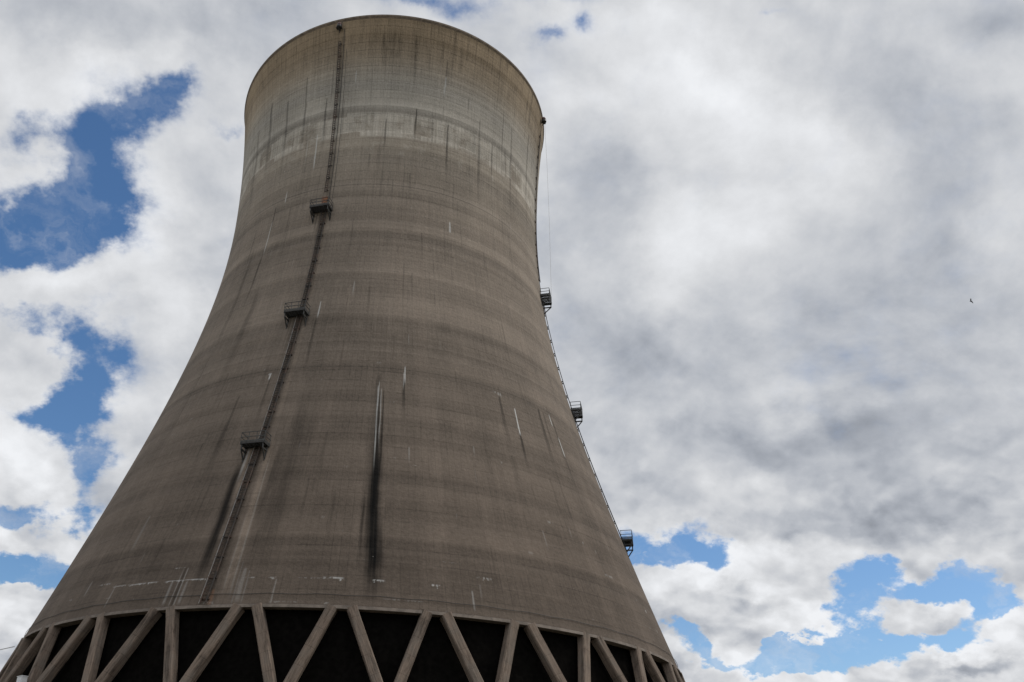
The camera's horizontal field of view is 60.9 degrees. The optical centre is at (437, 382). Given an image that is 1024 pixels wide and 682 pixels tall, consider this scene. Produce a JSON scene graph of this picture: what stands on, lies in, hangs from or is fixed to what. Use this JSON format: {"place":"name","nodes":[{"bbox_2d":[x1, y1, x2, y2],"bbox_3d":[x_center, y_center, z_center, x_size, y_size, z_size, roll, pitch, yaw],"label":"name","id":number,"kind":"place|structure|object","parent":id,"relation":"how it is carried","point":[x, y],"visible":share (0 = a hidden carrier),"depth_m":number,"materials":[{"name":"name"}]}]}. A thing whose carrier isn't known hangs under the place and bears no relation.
{"place":"outdoors","nodes":[
{"label":"outdoors","id":0,"kind":"place"},
{"bbox_2d":[16,675,28,681],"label":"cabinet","id":1,"kind":"object","parent":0,"point":[21,678],"visible":1,"depth_m":80.53,"materials":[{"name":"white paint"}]},
{"bbox_2d":[0,0,1023,681],"label":"sky","id":2,"kind":"structure","parent":0,"point":[775,225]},
{"bbox_3d":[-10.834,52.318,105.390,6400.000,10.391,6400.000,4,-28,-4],"label":"ground","id":3,"kind":"structure","parent":0,"visible":0},
{"bbox_2d":[0,14,684,681],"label":"cooling tower","id":4,"kind":"structure","parent":3,"relation":"on","point":[362,456],"depth_m":96.15,"materials":[{"name":"concrete"}]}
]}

